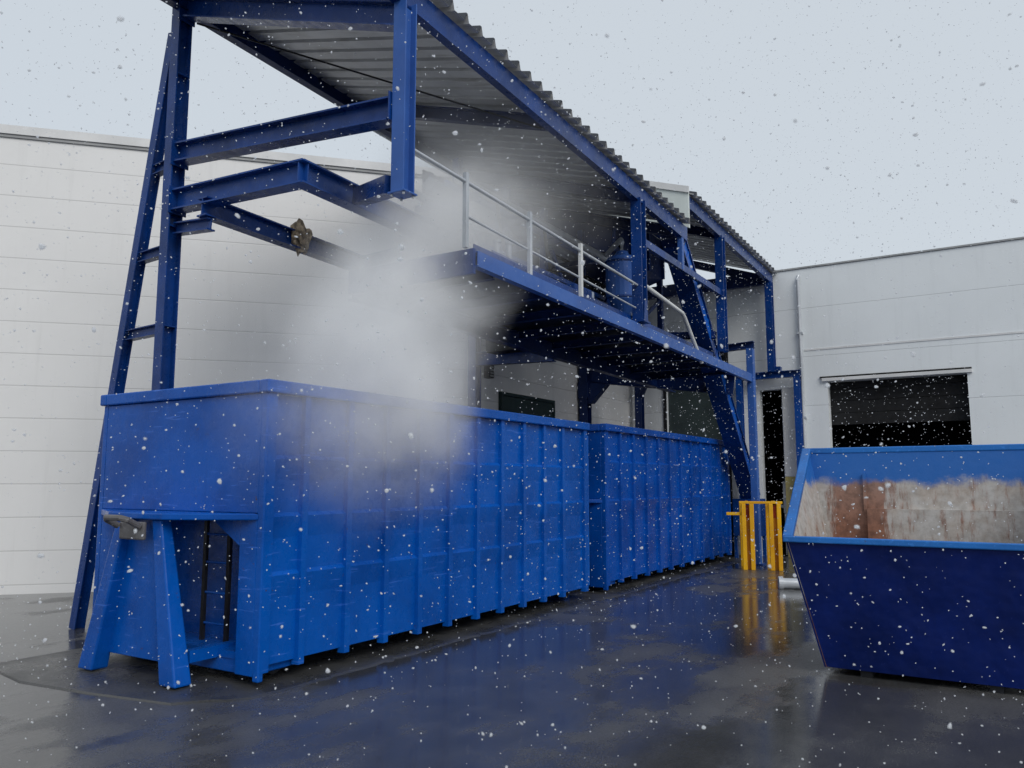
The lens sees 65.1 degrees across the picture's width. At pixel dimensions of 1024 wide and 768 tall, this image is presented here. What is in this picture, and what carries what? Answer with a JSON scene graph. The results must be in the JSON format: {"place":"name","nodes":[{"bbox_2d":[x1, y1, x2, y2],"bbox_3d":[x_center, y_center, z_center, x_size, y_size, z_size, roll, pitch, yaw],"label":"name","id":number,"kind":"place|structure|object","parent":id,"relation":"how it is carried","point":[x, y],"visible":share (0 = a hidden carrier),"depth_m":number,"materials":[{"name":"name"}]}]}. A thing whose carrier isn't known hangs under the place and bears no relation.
{"place":"outdoors","nodes":[
{"label":"outdoors","id":0,"kind":"place"},
{"bbox_2d":[0,124,634,594],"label":"warehouse","id":1,"kind":"structure","parent":0,"point":[74,304],"depth_m":13.52,"materials":[{"name":"metal"}]},
{"bbox_2d":[498,391,554,421],"bbox_3d":[0.326,1.976,16.196,0.100,3.470,2.120,-4,-8,32],"label":"door","id":2,"kind":"structure","parent":1,"relation":"in","point":[508,402],"depth_m":16.25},
{"bbox_2d":[0,553,1023,767],"bbox_3d":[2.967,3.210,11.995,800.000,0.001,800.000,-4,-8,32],"label":"ground","id":3,"kind":"structure","parent":0,"point":[123,733],"depth_m":6.18,"materials":[{"name":"concrete"}]},
{"bbox_2d":[0,556,740,704],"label":"concrete pad","id":4,"kind":"object","parent":3,"relation":"on","point":[122,676],"visible":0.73,"depth_m":7.61,"materials":[{"name":"grey concrete"}]},
{"bbox_2d":[78,379,589,688],"bbox_3d":[-1.697,1.619,9.918,2.550,2.606,6.887,-4,-8,32],"label":"roll off container","id":5,"kind":"object","parent":4,"relation":"on","point":[343,506],"visible":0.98,"depth_m":7.83,"materials":[{"name":"blue metal"}]},
{"bbox_2d":[569,423,731,591],"bbox_3d":[2.002,2.323,15.796,2.550,2.636,7.167,-4,-8,32],"label":"roll off container","id":6,"kind":"object","parent":4,"relation":"on","point":[653,446],"visible":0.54,"depth_m":14.37,"materials":[{"name":"blue metal"}]},
{"bbox_2d":[69,0,689,629],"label":"steel canopy","id":7,"kind":"object","parent":3,"relation":"on","point":[383,64],"visible":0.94,"depth_m":9.65,"materials":[{"name":"blue metal"}]},
{"bbox_2d":[290,218,312,255],"bbox_3d":[-2.707,-1.845,10.159,0.294,0.448,0.261,-4,-8,32],"label":"rag bundle","id":8,"kind":"object","parent":7,"relation":"hanging from","point":[302,240],"visible":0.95,"depth_m":10.08,"materials":[{"name":"fabric"}]},
{"bbox_2d":[348,149,765,565],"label":"loading platform","id":9,"kind":"structure","parent":3,"relation":"on","point":[476,313],"depth_m":11.48,"materials":[{"name":"blue paint"}]},
{"bbox_2d":[493,239,500,252],"bbox_3d":[-0.186,-1.498,9.864,0.100,0.550,0.100,-4,-8,32],"label":"pipe stub","id":10,"kind":"object","parent":9,"relation":"on","point":[496,242],"visible":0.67,"depth_m":9.86,"materials":[{"name":"metal"}]},
{"bbox_2d":[505,241,512,258],"bbox_3d":[-0.039,-1.491,10.043,0.100,0.580,0.100,-4,-8,32],"label":"pipe stub","id":11,"kind":"object","parent":9,"relation":"on","point":[508,244],"visible":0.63,"depth_m":10.04,"materials":[{"name":"metal"}]},
{"bbox_2d":[414,158,608,282],"bbox_3d":[0.132,-1.871,13.154,1.226,2.330,4.700,-4,-8,32],"label":"railing","id":12,"kind":"object","parent":9,"relation":"on","point":[451,193],"visible":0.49,"depth_m":12.44,"materials":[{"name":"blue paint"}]},
{"bbox_2d":[455,243,605,301],"bbox_3d":[0.868,-1.205,13.144,0.560,0.785,5.940,-4,-8,32],"label":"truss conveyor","id":13,"kind":"object","parent":9,"relation":"on","point":[546,273],"visible":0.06,"depth_m":12.07,"materials":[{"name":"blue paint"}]},
{"bbox_2d":[491,250,577,290],"bbox_3d":[0.388,-1.302,10.310,0.160,0.292,2.300,-4,-8,32],"label":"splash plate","id":14,"kind":"object","parent":9,"relation":"on","point":[497,253],"visible":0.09,"depth_m":9.92,"materials":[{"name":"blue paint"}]},
{"bbox_2d":[546,269,593,297],"bbox_3d":[0.835,-1.374,12.146,0.825,0.888,1.050,-4,-8,32],"label":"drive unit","id":15,"kind":"object","parent":9,"relation":"on","point":[586,291],"visible":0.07,"depth_m":11.91,"materials":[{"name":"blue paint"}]},
{"bbox_2d":[486,212,664,354],"bbox_3d":[1.544,-1.917,16.031,2.000,3.160,5.030,-4,-8,32],"label":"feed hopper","id":16,"kind":"object","parent":9,"relation":"on","point":[604,244],"visible":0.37,"depth_m":16.07,"materials":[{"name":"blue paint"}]},
{"bbox_2d":[604,237,631,314],"bbox_3d":[2.006,-1.594,13.995,0.888,1.863,1.472,-1,-7,10],"label":"dosing vessel","id":17,"kind":"object","parent":9,"relation":"on","point":[622,288],"visible":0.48,"depth_m":13.36,"materials":[{"name":"blue paint"}]},
{"bbox_2d":[570,180,776,428],"bbox_3d":[2.727,-0.363,16.713,3.690,8.240,8.114,-4,-8,32],"label":"canopy","id":18,"kind":"object","parent":3,"relation":"on","point":[700,211],"visible":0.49,"depth_m":16.57,"materials":[{"name":"blue metal"}]},
{"bbox_2d":[660,235,766,557],"bbox_3d":[4.191,0.613,16.614,0.617,6.278,5.780,-4,-8,30],"label":"inclined conveyor","id":19,"kind":"object","parent":3,"relation":"on","point":[735,443],"visible":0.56,"depth_m":16.55,"materials":[{"name":"blue metal"}]},
{"bbox_2d":[726,501,782,570],"bbox_3d":[4.917,3.053,16.267,1.080,1.351,0.710,-2,-7,14],"label":"crash guard","id":20,"kind":"object","parent":3,"relation":"on","point":[773,539],"visible":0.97,"depth_m":15.96,"materials":[{"name":"yellow paint"}]},
{"bbox_2d":[735,366,803,555],"bbox_3d":[6.083,1.813,18.853,1.570,4.440,0.220,-4,-8,32],"label":"frame","id":21,"kind":"object","parent":3,"relation":"on","point":[797,407],"depth_m":18.77,"materials":[{"name":"blue paint"}]},
{"bbox_2d":[778,576,799,588],"bbox_3d":[4.693,3.259,13.091,0.655,0.224,0.224,-1,-7,11],"label":"drain pipe","id":22,"kind":"object","parent":3,"relation":"on","point":[788,583],"visible":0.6,"depth_m":13.05,"materials":[{"name":"metal"}]},
{"bbox_2d":[782,444,1023,692],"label":"tipping skip","id":23,"kind":"object","parent":3,"relation":"on","point":[983,578],"visible":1,"depth_m":7.18,"materials":[{"name":"blue paint"}]},
{"bbox_2d":[0,0,1023,767],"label":"falling snow","id":24,"kind":"structure","parent":0,"point":[42,246],"depth_m":5.57,"materials":[{"name":"white snow"}]},
{"bbox_2d":[0,0,1023,286],"label":"sky","id":25,"kind":"structure","parent":0,"point":[646,25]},
{"bbox_2d":[634,237,1023,556],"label":"dock building","id":26,"kind":"structure","parent":0,"point":[778,442],"depth_m":18.32,"materials":[{"name":"metal"}]},
{"bbox_2d":[663,352,734,554],"bbox_3d":[4.660,1.707,20.089,1.710,4.950,0.172,-4,-8,32],"label":"roller door","id":27,"kind":"structure","parent":26,"relation":"in","point":[678,424],"depth_m":20.31,"materials":[{"name":"metal"}]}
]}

